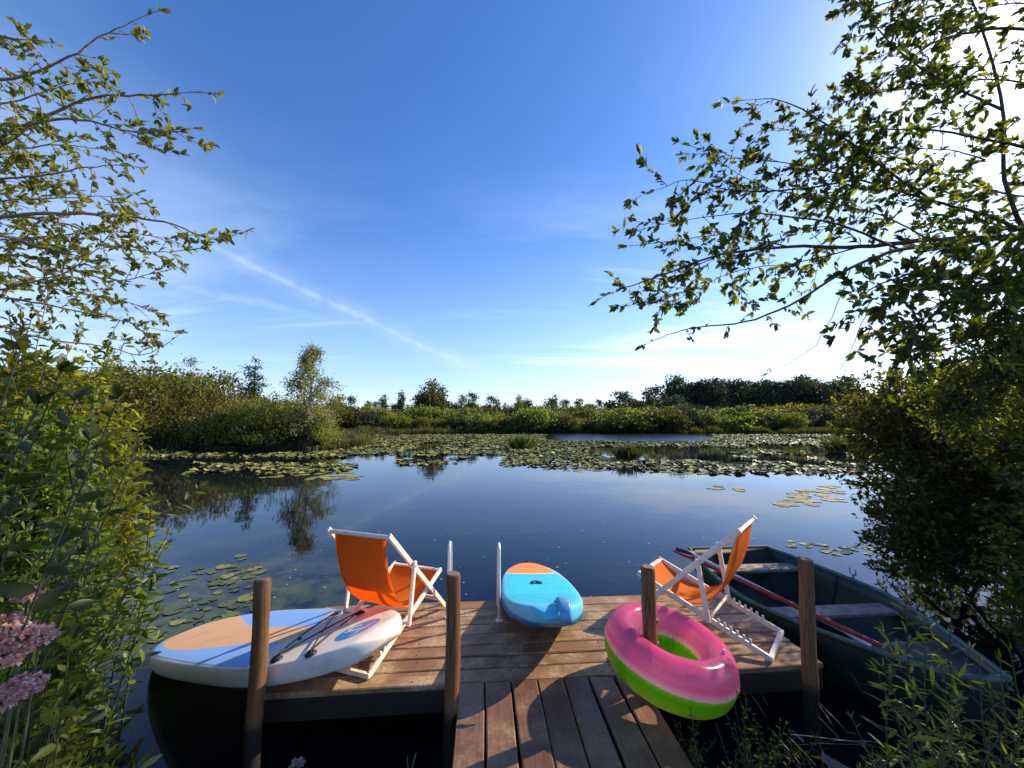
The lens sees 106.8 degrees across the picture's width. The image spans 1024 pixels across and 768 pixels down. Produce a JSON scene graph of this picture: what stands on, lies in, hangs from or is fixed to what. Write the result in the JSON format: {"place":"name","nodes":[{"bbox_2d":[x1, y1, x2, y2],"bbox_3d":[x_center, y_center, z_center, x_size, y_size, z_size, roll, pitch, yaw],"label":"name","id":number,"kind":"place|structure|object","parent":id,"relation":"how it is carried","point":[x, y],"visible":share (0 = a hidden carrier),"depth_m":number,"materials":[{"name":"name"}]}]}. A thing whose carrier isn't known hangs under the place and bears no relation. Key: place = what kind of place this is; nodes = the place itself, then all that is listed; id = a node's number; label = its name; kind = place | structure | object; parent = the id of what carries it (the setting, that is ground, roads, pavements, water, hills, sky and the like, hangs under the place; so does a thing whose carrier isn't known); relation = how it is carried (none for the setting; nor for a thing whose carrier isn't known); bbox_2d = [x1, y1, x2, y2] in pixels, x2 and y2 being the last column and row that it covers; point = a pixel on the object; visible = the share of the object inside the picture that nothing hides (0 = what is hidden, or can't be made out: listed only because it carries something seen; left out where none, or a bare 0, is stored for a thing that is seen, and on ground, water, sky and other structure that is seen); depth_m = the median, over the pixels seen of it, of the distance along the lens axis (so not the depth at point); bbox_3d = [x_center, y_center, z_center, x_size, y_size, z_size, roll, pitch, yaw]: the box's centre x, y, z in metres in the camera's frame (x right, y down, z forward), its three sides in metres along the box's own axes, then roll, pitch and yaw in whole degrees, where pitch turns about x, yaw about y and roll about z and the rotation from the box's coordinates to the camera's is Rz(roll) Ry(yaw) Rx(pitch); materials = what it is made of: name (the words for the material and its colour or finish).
{"place":"outdoors","nodes":[
{"label":"outdoors","id":0,"kind":"place"},
{"bbox_2d":[0,0,1023,409],"label":"sky","id":1,"kind":"structure","parent":0,"point":[427,189],"materials":[{"name":"blue"}]},
{"bbox_2d":[68,428,1023,764],"bbox_3d":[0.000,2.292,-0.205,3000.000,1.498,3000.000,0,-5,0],"label":"ground","id":2,"kind":"structure","parent":0,"point":[1018,646],"depth_m":3.39,"materials":[{"name":"soil"}]},
{"bbox_2d":[0,287,67,451],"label":"leafy shrub","id":3,"kind":"object","parent":2,"relation":"on","point":[11,359],"visible":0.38,"depth_m":2.52,"materials":[{"name":"green plant"}]},
{"bbox_2d":[0,585,73,767],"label":"flowering shrub","id":4,"kind":"object","parent":2,"relation":"on","point":[24,687],"visible":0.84,"depth_m":1.15,"materials":[{"name":"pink plant"}]},
{"bbox_2d":[0,613,108,767],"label":"leafy shrub","id":5,"kind":"object","parent":2,"relation":"on","point":[48,719],"visible":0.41,"depth_m":1.37,"materials":[{"name":"green plant"}]},
{"bbox_2d":[0,393,119,740],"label":"leafy shrub","id":6,"kind":"object","parent":2,"relation":"on","point":[28,530],"visible":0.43,"depth_m":2.01,"materials":[{"name":"green plant"}]},
{"bbox_2d":[0,399,120,744],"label":"leafy shrub","id":7,"kind":"object","parent":2,"relation":"on","point":[58,488],"visible":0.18,"depth_m":2.21,"materials":[{"name":"green plant"}]},
{"bbox_2d":[0,333,146,766],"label":"leafy shrub","id":8,"kind":"object","parent":2,"relation":"on","point":[13,588],"visible":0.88,"depth_m":1.22,"materials":[{"name":"green plant"}]},
{"bbox_2d":[0,331,152,679],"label":"leafy shrub","id":9,"kind":"object","parent":2,"relation":"on","point":[65,398],"visible":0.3,"depth_m":2.82,"materials":[{"name":"green plant"}]},
{"bbox_2d":[0,349,162,641],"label":"leafy shrub","id":10,"kind":"object","parent":2,"relation":"on","point":[126,526],"visible":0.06,"depth_m":3.08,"materials":[{"name":"green plant"}]},
{"bbox_2d":[0,650,163,767],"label":"leafy shrub","id":11,"kind":"object","parent":2,"relation":"on","point":[110,753],"visible":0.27,"depth_m":1.62,"materials":[{"name":"green plant"}]},
{"bbox_2d":[0,481,208,767],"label":"leafy shrub","id":12,"kind":"object","parent":2,"relation":"on","point":[101,648],"visible":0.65,"depth_m":1.96,"materials":[{"name":"green plant"}]},
{"bbox_2d":[39,363,210,431],"bbox_3d":[-30.159,1.443,29.567,12.021,6.421,12.770,3,-6,-31],"label":"headland shrub","id":13,"kind":"object","parent":2,"relation":"on","point":[159,374],"visible":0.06,"depth_m":27.50,"materials":[{"name":"green plant"}]},
{"bbox_2d":[0,4,254,381],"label":"overhanging tree","id":14,"kind":"object","parent":2,"relation":"on","point":[16,130],"visible":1,"depth_m":2.40,"materials":[{"name":"green plant"}]},
{"bbox_2d":[79,364,177,401],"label":"headland shrub","id":15,"kind":"object","parent":2,"relation":"on","point":[128,371],"depth_m":28.78,"materials":[{"name":"green plant"}]},
{"bbox_2d":[107,390,196,441],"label":"headland shrub","id":16,"kind":"object","parent":2,"relation":"on","point":[149,415],"visible":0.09,"depth_m":25.32,"materials":[{"name":"green plant"}]},
{"bbox_2d":[72,359,247,441],"bbox_3d":[-27.770,1.354,29.406,12.269,6.439,12.356,4,-7,-41],"label":"headland shrub","id":17,"kind":"object","parent":2,"relation":"on","point":[142,391],"visible":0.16,"depth_m":26.74,"materials":[{"name":"green plant"}]},
{"bbox_2d":[130,402,195,441],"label":"headland shrub","id":18,"kind":"object","parent":2,"relation":"on","point":[161,419],"visible":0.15,"depth_m":25.51,"materials":[{"name":"green plant"}]},
{"bbox_2d":[134,374,227,434],"bbox_3d":[-26.227,1.885,30.266,8.967,5.629,9.526,1,-5,-8],"label":"headland shrub","id":19,"kind":"object","parent":2,"relation":"on","point":[194,391],"visible":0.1,"depth_m":27.93,"materials":[{"name":"green plant"}]},
{"bbox_2d":[128,389,239,442],"bbox_3d":[-22.959,2.459,27.763,8.365,3.917,8.306,3,-6,-31],"label":"headland shrub","id":20,"kind":"object","parent":2,"relation":"on","point":[167,413],"visible":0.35,"depth_m":25.37,"materials":[{"name":"green plant"}]},
{"bbox_2d":[121,367,256,430],"bbox_3d":[-25.603,1.457,29.563,9.925,6.270,9.855,5,-7,-42],"label":"headland shrub","id":21,"kind":"object","parent":2,"relation":"on","point":[238,395],"visible":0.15,"depth_m":28.81,"materials":[{"name":"green plant"}]},
{"bbox_2d":[169,395,258,445],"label":"headland shrub","id":22,"kind":"object","parent":2,"relation":"on","point":[197,426],"visible":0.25,"depth_m":25.15,"materials":[{"name":"green plant"}]},
{"bbox_2d":[171,404,257,444],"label":"headland shrub","id":23,"kind":"object","parent":2,"relation":"on","point":[202,427],"visible":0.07,"depth_m":25.38,"materials":[{"name":"green plant"}]},
{"bbox_2d":[201,397,304,444],"bbox_3d":[-18.721,2.673,27.924,6.967,3.374,7.017,1,-5,-16],"label":"headland shrub","id":24,"kind":"object","parent":2,"relation":"on","point":[237,419],"visible":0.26,"depth_m":25.55,"materials":[{"name":"green plant"}]},
{"bbox_2d":[199,399,306,446],"bbox_3d":[-17.844,2.691,27.285,7.132,3.252,7.577,-1,-5,7],"label":"headland shrub","id":25,"kind":"object","parent":2,"relation":"on","point":[253,423],"visible":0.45,"depth_m":25.03,"materials":[{"name":"green plant"}]},
{"bbox_2d":[238,356,271,401],"bbox_3d":[-22.535,1.165,32.965,2.963,7.261,2.706,4,-6,-35],"label":"headland tree","id":26,"kind":"object","parent":2,"relation":"on","point":[253,389],"visible":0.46,"depth_m":32.91,"materials":[{"name":"green plant"}]},
{"bbox_2d":[237,391,327,441],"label":"headland shrub","id":27,"kind":"object","parent":2,"relation":"on","point":[260,402],"visible":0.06,"depth_m":28.64,"materials":[{"name":"green plant"}]},
{"bbox_2d":[232,401,339,446],"bbox_3d":[-16.825,2.821,28.045,6.289,3.276,6.681,-5,-7,42],"label":"headland shrub","id":28,"kind":"object","parent":2,"relation":"on","point":[275,415],"visible":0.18,"depth_m":25.52,"materials":[{"name":"green plant"}]},
{"bbox_2d":[252,408,338,444],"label":"headland shrub","id":29,"kind":"object","parent":2,"relation":"on","point":[266,430],"visible":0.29,"depth_m":25.77,"materials":[{"name":"green plant"}]},
{"bbox_2d":[269,342,346,443],"bbox_3d":[-14.091,0.698,26.539,4.834,7.346,5.333,3,-6,-27],"label":"birch tree","id":30,"kind":"object","parent":2,"relation":"on","point":[312,413],"visible":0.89,"depth_m":26.13,"materials":[{"name":"green plant"}]},
{"bbox_2d":[325,405,368,429],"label":"shore shrub","id":31,"kind":"object","parent":2,"relation":"on","point":[347,414],"visible":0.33,"depth_m":52.73,"materials":[{"name":"green plant"}]},
{"bbox_2d":[345,407,386,429],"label":"shore shrub","id":32,"kind":"object","parent":2,"relation":"on","point":[371,415],"visible":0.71,"depth_m":53.44,"materials":[{"name":"green plant"}]},
{"bbox_2d":[381,413,419,429],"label":"shore shrub","id":33,"kind":"object","parent":2,"relation":"on","point":[393,421],"visible":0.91,"depth_m":53.01,"materials":[{"name":"green plant"}]},
{"bbox_2d":[393,404,443,419],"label":"shore shrub","id":34,"kind":"object","parent":2,"relation":"on","point":[409,410],"visible":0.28,"depth_m":59.73,"materials":[{"name":"green plant"}]},
{"bbox_2d":[398,416,438,428],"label":"shore shrub","id":35,"kind":"object","parent":2,"relation":"on","point":[424,422],"visible":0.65,"depth_m":53.43,"materials":[{"name":"green plant"}]},
{"bbox_2d":[410,378,450,409],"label":"distant tree","id":36,"kind":"object","parent":2,"relation":"on","point":[428,397],"visible":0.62,"depth_m":72.23,"materials":[{"name":"green plant"}]},
{"bbox_2d":[416,405,465,419],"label":"shore shrub","id":37,"kind":"object","parent":2,"relation":"on","point":[439,413],"visible":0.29,"depth_m":59.18,"materials":[{"name":"green plant"}]},
{"bbox_2d":[441,404,487,422],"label":"shore shrub","id":38,"kind":"object","parent":2,"relation":"on","point":[462,412],"visible":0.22,"depth_m":59.72,"materials":[{"name":"green plant"}]},
{"bbox_2d":[462,411,526,430],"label":"shore shrub","id":39,"kind":"object","parent":2,"relation":"on","point":[481,421],"visible":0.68,"depth_m":53.29,"materials":[{"name":"green plant"}]},
{"bbox_2d":[472,405,518,418],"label":"shore shrub","id":40,"kind":"object","parent":2,"relation":"on","point":[495,410],"visible":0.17,"depth_m":60.45,"materials":[{"name":"green plant"}]},
{"bbox_2d":[506,406,552,431],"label":"shore shrub","id":41,"kind":"object","parent":2,"relation":"on","point":[533,419],"visible":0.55,"depth_m":53.73,"materials":[{"name":"green plant"}]},
{"bbox_2d":[517,404,570,429],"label":"shore shrub","id":42,"kind":"object","parent":2,"relation":"on","point":[550,412],"visible":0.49,"depth_m":53.80,"materials":[{"name":"green plant"}]},
{"bbox_2d":[77,591,1023,767],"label":"grass","id":43,"kind":"structure","parent":2,"relation":"on","point":[893,749],"depth_m":2.54,"materials":[{"name":"plant"}]},
{"bbox_2d":[534,413,580,430],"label":"shore shrub","id":44,"kind":"object","parent":2,"relation":"on","point":[572,418],"visible":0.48,"depth_m":53.43,"materials":[{"name":"green plant"}]},
{"bbox_2d":[544,403,594,418],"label":"shore shrub","id":45,"kind":"object","parent":2,"relation":"on","point":[574,409],"visible":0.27,"depth_m":62.78,"materials":[{"name":"green plant"}]},
{"bbox_2d":[568,406,608,419],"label":"shore shrub","id":46,"kind":"object","parent":2,"relation":"on","point":[588,411],"visible":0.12,"depth_m":60.02,"materials":[{"name":"green plant"}]},
{"bbox_2d":[581,418,619,430],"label":"shore shrub","id":47,"kind":"object","parent":2,"relation":"on","point":[596,426],"visible":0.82,"depth_m":53.66,"materials":[{"name":"green plant"}]},
{"bbox_2d":[599,390,635,409],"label":"distant tree","id":48,"kind":"object","parent":2,"relation":"on","point":[620,397],"visible":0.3,"depth_m":76.01,"materials":[{"name":"green plant"}]},
{"bbox_2d":[587,404,661,430],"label":"shore shrub","id":49,"kind":"object","parent":2,"relation":"on","point":[621,416],"visible":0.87,"depth_m":52.03,"materials":[{"name":"green plant"}]},
{"bbox_2d":[640,385,665,408],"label":"distant tree","id":50,"kind":"object","parent":2,"relation":"on","point":[656,401],"visible":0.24,"depth_m":87.72,"materials":[{"name":"green plant"}]},
{"bbox_2d":[618,405,691,432],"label":"shore shrub","id":51,"kind":"object","parent":2,"relation":"on","point":[664,416],"visible":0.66,"depth_m":53.14,"materials":[{"name":"green plant"}]},
{"bbox_2d":[649,372,700,409],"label":"distant tree","id":52,"kind":"object","parent":2,"relation":"on","point":[672,386],"visible":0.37,"depth_m":115.48,"materials":[{"name":"green plant"}]},
{"bbox_2d":[663,405,711,428],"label":"shore shrub","id":53,"kind":"object","parent":2,"relation":"on","point":[689,412],"visible":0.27,"depth_m":55.34,"materials":[{"name":"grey plant"}]},
{"bbox_2d":[682,381,712,408],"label":"distant tree","id":54,"kind":"object","parent":2,"relation":"on","point":[691,390],"visible":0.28,"depth_m":114.09,"materials":[{"name":"green plant"}]},
{"bbox_2d":[690,377,729,411],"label":"distant tree","id":55,"kind":"object","parent":2,"relation":"on","point":[711,390],"visible":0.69,"depth_m":112.22,"materials":[{"name":"green plant"}]},
{"bbox_2d":[710,376,737,407],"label":"distant tree","id":56,"kind":"object","parent":2,"relation":"on","point":[720,385],"visible":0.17,"depth_m":115.48,"materials":[{"name":"green plant"}]},
{"bbox_2d":[706,413,747,429],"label":"shore shrub","id":57,"kind":"object","parent":2,"relation":"on","point":[719,420],"visible":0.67,"depth_m":55.10,"materials":[{"name":"green plant"}]},
{"bbox_2d":[690,402,777,419],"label":"shore shrub","id":58,"kind":"object","parent":2,"relation":"on","point":[746,407],"visible":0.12,"depth_m":58.62,"materials":[{"name":"green plant"}]},
{"bbox_2d":[719,379,751,405],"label":"distant tree","id":59,"kind":"object","parent":2,"relation":"on","point":[735,393],"visible":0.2,"depth_m":117.00,"materials":[{"name":"green plant"}]},
{"bbox_2d":[710,408,773,430],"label":"shore shrub","id":60,"kind":"object","parent":2,"relation":"on","point":[744,416],"visible":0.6,"depth_m":53.93,"materials":[{"name":"green plant"}]},
{"bbox_2d":[723,378,761,409],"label":"distant tree","id":61,"kind":"object","parent":2,"relation":"on","point":[743,385],"visible":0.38,"depth_m":117.73,"materials":[{"name":"green plant"}]},
{"bbox_2d":[736,411,790,429],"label":"shore shrub","id":62,"kind":"object","parent":2,"relation":"on","point":[772,426],"visible":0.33,"depth_m":53.92,"materials":[{"name":"green plant"}]},
{"bbox_2d":[753,378,784,408],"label":"distant tree","id":63,"kind":"object","parent":2,"relation":"on","point":[764,390],"visible":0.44,"depth_m":115.47,"materials":[{"name":"green plant"}]},
{"bbox_2d":[736,402,812,415],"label":"shore shrub","id":64,"kind":"object","parent":2,"relation":"on","point":[777,407],"visible":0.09,"depth_m":59.34,"materials":[{"name":"green plant"}]},
{"bbox_2d":[761,377,804,408],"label":"distant tree","id":65,"kind":"object","parent":2,"relation":"on","point":[782,398],"visible":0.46,"depth_m":112.07,"materials":[{"name":"green plant"}]},
{"bbox_2d":[769,409,808,429],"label":"shore shrub","id":66,"kind":"object","parent":2,"relation":"on","point":[791,420],"visible":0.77,"depth_m":53.32,"materials":[{"name":"green plant"}]},
{"bbox_2d":[776,374,830,406],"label":"distant tree","id":67,"kind":"object","parent":2,"relation":"on","point":[802,390],"visible":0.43,"depth_m":109.98,"materials":[{"name":"green plant"}]},
{"bbox_2d":[588,0,1023,443],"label":"overhanging tree","id":68,"kind":"object","parent":2,"relation":"on","point":[960,405],"visible":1,"depth_m":3.29,"materials":[{"name":"green plant"}]},
{"bbox_2d":[782,401,849,416],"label":"shore shrub","id":69,"kind":"object","parent":2,"relation":"on","point":[808,406],"visible":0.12,"depth_m":57.77,"materials":[{"name":"green plant"}]},
{"bbox_2d":[790,409,842,428],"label":"shore shrub","id":70,"kind":"object","parent":2,"relation":"on","point":[825,415],"visible":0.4,"depth_m":54.75,"materials":[{"name":"green plant"}]},
{"bbox_2d":[802,378,841,407],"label":"distant tree","id":71,"kind":"object","parent":2,"relation":"on","point":[828,391],"visible":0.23,"depth_m":108.46,"materials":[{"name":"green plant"}]},
{"bbox_2d":[745,667,936,766],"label":"dry stalks","id":72,"kind":"object","parent":2,"relation":"on","point":[827,725],"visible":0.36,"depth_m":2.19,"materials":[{"name":"plant"}]},
{"bbox_2d":[823,376,859,406],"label":"distant tree","id":73,"kind":"object","parent":2,"relation":"on","point":[836,388],"visible":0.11,"depth_m":110.68,"materials":[{"name":"green plant"}]},
{"bbox_2d":[794,680,1023,767],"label":"willowherb","id":74,"kind":"object","parent":2,"relation":"on","point":[943,762],"visible":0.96,"depth_m":1.57,"materials":[{"name":"green plant"}]},
{"bbox_2d":[818,354,1023,605],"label":"willow bush","id":75,"kind":"object","parent":2,"relation":"on","point":[948,487],"visible":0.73,"depth_m":4.22,"materials":[{"name":"green plant"}]},
{"bbox_2d":[858,570,985,767],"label":"willowherb","id":76,"kind":"object","parent":2,"relation":"on","point":[920,738],"visible":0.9,"depth_m":1.77,"materials":[{"name":"green plant"}]},
{"bbox_2d":[915,584,1023,767],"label":"willowherb","id":77,"kind":"object","parent":2,"relation":"on","point":[1019,731],"visible":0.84,"depth_m":1.78,"materials":[{"name":"green plant"}]},
{"bbox_2d":[944,380,1023,643],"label":"willow bush","id":78,"kind":"object","parent":2,"relation":"on","point":[1004,434],"visible":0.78,"depth_m":3.46,"materials":[{"name":"green plant"}]},
{"bbox_2d":[80,432,1023,767],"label":"water","id":79,"kind":"structure","parent":0,"point":[610,530],"depth_m":6.13,"materials":[{"name":"blue liquid"}]},
{"bbox_2d":[242,576,271,767],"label":"mooring post","id":80,"kind":"object","parent":79,"relation":"in","point":[253,725],"visible":1,"depth_m":2.09,"materials":[{"name":"brown wood"}]},
{"bbox_2d":[306,417,343,445],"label":"headland shrub","id":81,"kind":"object","parent":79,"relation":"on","point":[327,437],"visible":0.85,"depth_m":26.11,"materials":[{"name":"green plant"}]},
{"bbox_2d":[443,571,460,767],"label":"mooring post","id":82,"kind":"object","parent":79,"relation":"in","point":[452,651],"visible":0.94,"depth_m":2.16,"materials":[{"name":"brown wood"}]},
{"bbox_2d":[114,424,890,448],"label":"sedge fringe","id":83,"kind":"object","parent":79,"relation":"on","point":[355,437],"visible":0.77,"depth_m":46.13,"materials":[{"name":"green plant"}]},
{"bbox_2d":[125,433,884,484],"bbox_3d":[10.328,4.588,29.405,71.255,0.188,35.873,0,-5,0],"label":"lily pad mat","id":84,"kind":"object","parent":79,"relation":"on","point":[719,440],"visible":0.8,"depth_m":21.25,"materials":[{"name":"green plant"}]},
{"bbox_2d":[503,432,539,448],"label":"reed tuft","id":85,"kind":"object","parent":79,"relation":"on","point":[520,442],"visible":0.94,"depth_m":25.04,"materials":[{"name":"green plant"}]},
{"bbox_2d":[263,592,822,767],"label":"wooden dock","id":86,"kind":"object","parent":79,"relation":"in","point":[553,686],"visible":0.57,"depth_m":2.35,"materials":[{"name":"brown wood"}]},
{"bbox_2d":[149,608,402,687],"bbox_3d":[-1.901,1.944,2.911,2.752,0.176,0.900,-19,-13,27],"label":"paddleboard","id":87,"kind":"object","parent":86,"relation":"on","point":[305,644],"visible":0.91,"depth_m":2.54,"materials":[{"name":"white plastic"}]},
{"bbox_2d":[326,527,445,679],"bbox_3d":[-0.983,1.490,2.974,0.604,0.852,0.992,-2,-5,18],"label":"deckchair","id":88,"kind":"object","parent":86,"relation":"on","point":[365,570],"visible":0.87,"depth_m":2.76,"materials":[{"name":"orange fabric"}]},
{"bbox_2d":[444,541,502,621],"bbox_3d":[-0.329,2.130,3.255,0.480,1.537,0.418,0,-5,-4],"label":"swim ladder","id":89,"kind":"object","parent":86,"relation":"attached to","point":[498,596],"visible":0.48,"depth_m":3.18,"materials":[{"name":"silver metal"}]},
{"bbox_2d":[501,561,583,626],"bbox_3d":[0.230,1.958,3.766,0.680,0.232,2.986,0,-19,-1],"label":"paddleboard","id":90,"kind":"object","parent":86,"relation":"on","point":[534,594],"visible":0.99,"depth_m":2.94,"materials":[{"name":"blue plastic"}]},
{"bbox_2d":[604,602,739,719],"bbox_3d":[0.964,1.651,2.347,0.775,0.301,0.774,11,-2,1],"label":"swim ring","id":91,"kind":"object","parent":86,"relation":"on","point":[684,666],"visible":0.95,"depth_m":2.10,"materials":[{"name":"plastic"}]},
{"bbox_2d":[637,515,783,661],"bbox_3d":[1.556,1.502,3.106,0.992,0.852,0.584,-5,-7,43],"label":"deckchair","id":92,"kind":"object","parent":86,"relation":"on","point":[670,583],"visible":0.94,"depth_m":2.97,"materials":[{"name":"white paint"}]},
{"bbox_2d":[608,442,647,459],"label":"reed tuft","id":93,"kind":"object","parent":79,"relation":"on","point":[629,452],"visible":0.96,"depth_m":18.45,"materials":[{"name":"green plant"}]},
{"bbox_2d":[641,564,659,710],"bbox_3d":[0.834,2.135,2.239,0.095,2.047,0.092,0,-5,0],"label":"mooring post","id":94,"kind":"object","parent":79,"relation":"in","point":[650,621],"visible":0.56,"depth_m":2.28,"materials":[{"name":"brown wood"}]},
{"bbox_2d":[673,690,821,767],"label":"willowherb","id":95,"kind":"object","parent":79,"relation":"on","point":[775,756],"visible":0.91,"depth_m":1.95,"materials":[{"name":"green plant"}]},
{"bbox_2d":[797,557,821,755],"bbox_3d":[1.866,2.147,2.364,0.143,2.048,0.092,0,-5,0],"label":"mooring post","id":96,"kind":"object","parent":79,"relation":"in","point":[809,665],"visible":0.9,"depth_m":2.38,"materials":[{"name":"brown wood"}]},
{"bbox_2d":[811,431,874,451],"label":"reed tuft","id":97,"kind":"object","parent":79,"relation":"on","point":[836,444],"visible":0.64,"depth_m":22.82,"materials":[{"name":"green plant"}]},
{"bbox_2d":[688,545,1014,735],"bbox_3d":[2.800,2.120,3.469,1.421,0.592,2.568,0,-5,-5],"label":"rowing boat","id":98,"kind":"object","parent":79,"relation":"on","point":[858,606],"visible":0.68,"depth_m":3.04,"materials":[{"name":"green paint"}]},
{"bbox_2d":[673,549,882,646],"bbox_3d":[2.222,1.869,3.506,0.152,0.102,1.874,2,-5,-21],"label":"oar","id":99,"kind":"object","parent":98,"relation":"on","point":[818,616],"visible":0.68,"depth_m":3.22,"materials":[{"name":"red paint"}]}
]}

